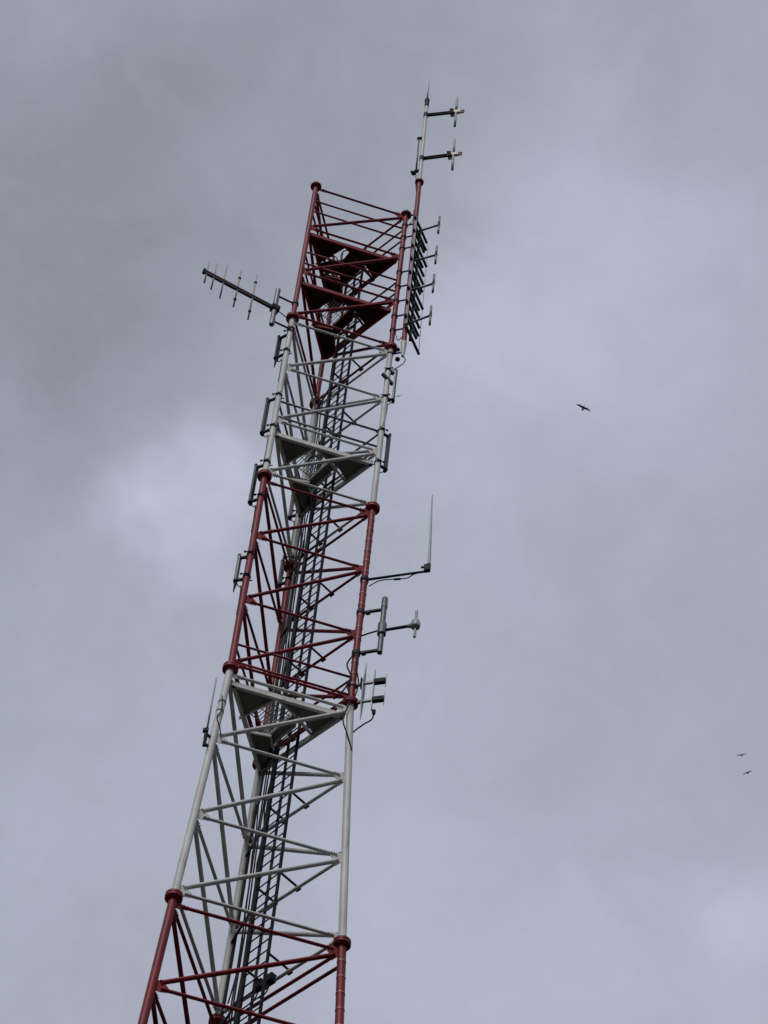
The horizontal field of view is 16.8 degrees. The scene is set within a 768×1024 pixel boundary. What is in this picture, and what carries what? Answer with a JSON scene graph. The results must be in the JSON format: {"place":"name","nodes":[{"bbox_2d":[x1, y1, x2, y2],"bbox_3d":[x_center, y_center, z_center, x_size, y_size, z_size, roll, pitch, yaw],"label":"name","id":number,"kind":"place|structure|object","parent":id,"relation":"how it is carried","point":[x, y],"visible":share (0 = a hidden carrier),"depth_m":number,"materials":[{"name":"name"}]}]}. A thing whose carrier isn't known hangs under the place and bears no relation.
{"place":"outdoors","nodes":[
{"label":"outdoors","id":0,"kind":"place"},
{"bbox_2d":[0,0,767,1023],"label":"sky","id":1,"kind":"structure","parent":0,"point":[556,818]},
{"bbox_2d":[576,404,589,410],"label":"bird","id":2,"kind":"object","parent":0,"point":[583,407],"visible":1,"depth_m":199.26},
{"label":"ground","id":3,"kind":"structure","parent":0,"visible":0},
{"bbox_2d":[138,181,411,1023],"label":"lattice tower","id":4,"kind":"structure","parent":3,"relation":"on","point":[251,700],"depth_m":46.92,"materials":[{"name":"red metal"}]},
{"bbox_2d":[202,677,216,746],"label":"whip antenna","id":5,"kind":"object","parent":4,"relation":"attached to","point":[206,734],"visible":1,"depth_m":43.61,"materials":[{"name":"metal"}]},
{"bbox_2d":[216,695,222,737],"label":"loose cable","id":6,"kind":"object","parent":4,"relation":"attached to","point":[218,714],"visible":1,"depth_m":44.03,"materials":[{"name":"black rubber"}]},
{"bbox_2d":[219,802,257,1023],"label":"feeder cable","id":7,"kind":"object","parent":4,"relation":"attached to","point":[238,916],"visible":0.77,"depth_m":43.48,"materials":[{"name":"black rubber"}]},
{"bbox_2d":[233,550,255,614],"bbox_3d":[-2.606,1.338,47.375,0.325,1.935,0.220,-6,-56,8],"label":"panel antenna","id":8,"kind":"object","parent":4,"relation":"attached to","point":[236,579],"visible":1,"depth_m":47.62,"materials":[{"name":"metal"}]},
{"bbox_2d":[202,262,298,330],"bbox_3d":[-2.861,-4.588,55.068,2.238,1.900,0.162,26,-57,-13],"label":"log periodic antenna","id":9,"kind":"object","parent":4,"relation":"attached to","point":[274,308],"visible":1,"depth_m":55.00,"materials":[{"name":"black metal"}]},
{"bbox_2d":[233,763,272,1023],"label":"feeder cable","id":10,"kind":"object","parent":4,"relation":"attached to","point":[255,872],"visible":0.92,"depth_m":43.42,"materials":[{"name":"black rubber"}]},
{"bbox_2d":[254,978,262,998],"bbox_3d":[-2.046,7.648,41.345,0.278,0.396,0.120,-35,-65,25],"label":"junction box","id":11,"kind":"object","parent":4,"relation":"attached to","point":[258,983],"visible":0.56,"depth_m":41.34,"materials":[{"name":"black plastic"}]},
{"bbox_2d":[247,458,272,531],"bbox_3d":[-2.435,-0.265,49.725,0.338,2.415,0.216,-15,-58,14],"label":"panel antenna","id":12,"kind":"object","parent":4,"relation":"attached to","point":[251,500],"visible":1,"depth_m":50.06,"materials":[{"name":"metal"}]},
{"bbox_2d":[227,502,305,1003],"bbox_3d":[-1.998,3.796,46.626,0.116,13.914,0.105,32,-59,-17],"label":"feeder cable","id":13,"kind":"object","parent":4,"relation":"attached to","point":[270,750],"visible":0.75,"depth_m":45.39,"materials":[{"name":"black rubber"}]},
{"bbox_2d":[230,540,303,1023],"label":"feeder cable","id":14,"kind":"object","parent":4,"relation":"attached to","point":[264,801],"visible":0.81,"depth_m":44.28,"materials":[{"name":"black rubber"}]},
{"bbox_2d":[259,972,276,998],"bbox_3d":[-1.865,7.529,41.225,0.278,0.396,0.120,-35,-65,25],"label":"junction box","id":15,"kind":"object","parent":4,"relation":"attached to","point":[271,979],"visible":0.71,"depth_m":41.22,"materials":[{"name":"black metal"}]},
{"bbox_2d":[257,646,280,796],"bbox_3d":[-2.035,3.330,48.148,0.061,6.452,0.095,8,-55,-2],"label":"feeder cable","id":16,"kind":"object","parent":4,"relation":"attached to","point":[269,721],"visible":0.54,"depth_m":47.58,"materials":[{"name":"black rubber"}]},
{"bbox_2d":[260,391,283,458],"bbox_3d":[-2.294,-1.658,51.754,0.361,2.405,0.212,-18,-59,16],"label":"panel antenna","id":17,"kind":"object","parent":4,"relation":"attached to","point":[263,431],"visible":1,"depth_m":52.08,"materials":[{"name":"metal"}]},
{"bbox_2d":[227,431,318,1023],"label":"feeder cable","id":18,"kind":"object","parent":4,"relation":"attached to","point":[267,768],"visible":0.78,"depth_m":44.69,"materials":[{"name":"black rubber"}]},
{"bbox_2d":[257,585,290,806],"bbox_3d":[-2.019,3.297,48.124,0.057,6.452,0.097,24,-57,-12],"label":"feeder cable","id":19,"kind":"object","parent":4,"relation":"attached to","point":[281,646],"visible":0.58,"depth_m":49.38,"materials":[{"name":"rubber"}]},
{"bbox_2d":[256,571,293,804],"bbox_3d":[-1.986,3.155,48.269,0.051,6.856,0.111,22,-57,-11],"label":"feeder cable","id":20,"kind":"object","parent":4,"relation":"attached to","point":[279,665],"visible":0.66,"depth_m":49.76,"materials":[{"name":"black rubber"}]},
{"bbox_2d":[259,592,291,803],"bbox_3d":[-1.976,3.182,48.164,0.055,6.654,0.117,24,-57,-12],"label":"feeder cable","id":21,"kind":"object","parent":4,"relation":"attached to","point":[279,672],"visible":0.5,"depth_m":48.53,"materials":[{"name":"rubber"}]},
{"bbox_2d":[234,353,334,1023],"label":"feeder cable","id":22,"kind":"object","parent":4,"relation":"attached to","point":[250,917],"visible":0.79,"depth_m":45.69,"materials":[{"name":"black rubber"}]},
{"bbox_2d":[273,327,295,380],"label":"panel antenna","id":23,"kind":"object","parent":4,"relation":"attached to","point":[277,356],"visible":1,"depth_m":54.33,"materials":[{"name":"metal"}]},
{"bbox_2d":[278,554,297,607],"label":"panel antenna","id":24,"kind":"object","parent":4,"relation":"attached to","point":[281,577],"visible":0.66,"depth_m":51.30,"materials":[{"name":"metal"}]},
{"bbox_2d":[288,494,296,544],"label":"panel antenna","id":25,"kind":"object","parent":4,"relation":"attached to","point":[291,515],"visible":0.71,"depth_m":53.05,"materials":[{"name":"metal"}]},
{"bbox_2d":[273,394,324,722],"bbox_3d":[-1.605,0.639,51.045,0.120,11.090,0.104,20,-56,-9],"label":"feeder cable","id":26,"kind":"object","parent":4,"relation":"attached to","point":[302,552],"visible":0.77,"depth_m":50.85,"materials":[{"name":"black rubber"}]},
{"bbox_2d":[292,414,316,575],"bbox_3d":[-1.611,-0.483,53.584,0.056,6.048,0.054,27,-58,-14],"label":"feeder cable","id":27,"kind":"object","parent":4,"relation":"attached to","point":[308,469],"visible":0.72,"depth_m":54.54,"materials":[{"name":"black rubber"}]},
{"bbox_2d":[293,402,319,570],"bbox_3d":[-1.573,-0.589,53.631,0.061,6.250,0.053,8,-55,-2],"label":"feeder cable","id":28,"kind":"object","parent":4,"relation":"attached to","point":[308,478],"visible":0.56,"depth_m":53.77,"materials":[{"name":"rubber"}]},
{"bbox_2d":[333,652,355,699],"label":"loose cable","id":29,"kind":"object","parent":4,"relation":"attached to","point":[335,697],"visible":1,"depth_m":46.06,"materials":[{"name":"black rubber"}]},
{"bbox_2d":[342,685,352,749],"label":"loose cable","id":30,"kind":"object","parent":4,"relation":"attached to","point":[344,715],"visible":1,"depth_m":45.10,"materials":[{"name":"black rubber"}]},
{"bbox_2d":[354,648,359,696],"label":"loose cable","id":31,"kind":"object","parent":4,"relation":"attached to","point":[357,672],"visible":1,"depth_m":46.23,"materials":[{"name":"black rubber"}]},
{"bbox_2d":[348,662,386,732],"bbox_3d":[-0.344,3.362,45.454,0.706,2.401,0.171,-14,-58,13],"label":"directional antenna","id":32,"kind":"object","parent":4,"relation":"attached to","point":[362,683],"visible":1,"depth_m":45.69,"materials":[{"name":"metal"}]},
{"bbox_2d":[373,426,391,472],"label":"panel antenna","id":33,"kind":"object","parent":4,"relation":"attached to","point":[384,467],"visible":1,"depth_m":52.30,"materials":[{"name":"metal"}]},
{"bbox_2d":[351,596,420,656],"bbox_3d":[0.068,2.045,47.296,1.242,1.650,0.180,-10,-57,11],"label":"can dipole antenna","id":34,"kind":"object","parent":4,"relation":"attached to","point":[414,625],"visible":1,"depth_m":47.09,"materials":[{"name":"metal"}]},
{"bbox_2d":[381,372,392,385],"bbox_3d":[0.077,-2.786,54.437,0.310,0.230,0.070,30,-59,-16],"label":"mounting bracket","id":35,"kind":"object","parent":4,"relation":"attached to","point":[384,375],"visible":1,"depth_m":54.42,"materials":[{"name":"metal"}]},
{"bbox_2d":[381,367,397,414],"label":"panel antenna","id":36,"kind":"object","parent":4,"relation":"attached to","point":[392,399],"visible":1,"depth_m":54.12,"materials":[{"name":"metal"}]},
{"bbox_2d":[360,495,432,586],"bbox_3d":[0.283,0.557,49.480,1.344,2.749,0.164,-7,-56,9],"label":"whip antenna","id":37,"kind":"object","parent":4,"relation":"attached to","point":[427,567],"visible":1,"depth_m":48.55,"materials":[{"name":"grey metal"}]},
{"bbox_2d":[387,81,429,370],"bbox_3d":[0.650,-6.991,60.476,0.430,14.058,0.228,-6,-56,8],"label":"antenna mast","id":38,"kind":"object","parent":4,"relation":"attached to","point":[419,182],"visible":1,"depth_m":60.36,"materials":[{"name":"metal"}]},
{"bbox_2d":[404,215,440,354],"bbox_3d":[0.804,-5.157,58.023,0.623,5.050,0.885,8,-55,-2],"label":"dipole array","id":39,"kind":"object","parent":38,"relation":"attached to","point":[417,234],"visible":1,"depth_m":57.88,"materials":[{"name":"metal"}]},
{"bbox_2d":[419,139,461,170],"bbox_3d":[1.366,-8.584,62.623,1.047,1.600,0.240,-6,-56,9],"label":"cross dipole antenna","id":40,"kind":"object","parent":38,"relation":"attached to","point":[450,155],"visible":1,"depth_m":62.59,"materials":[{"name":"grey metal"}]},
{"bbox_2d":[423,97,463,126],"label":"cross dipole antenna","id":41,"kind":"object","parent":38,"relation":"attached to","point":[452,112],"visible":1,"depth_m":64.55,"materials":[{"name":"grey metal"}]}
]}

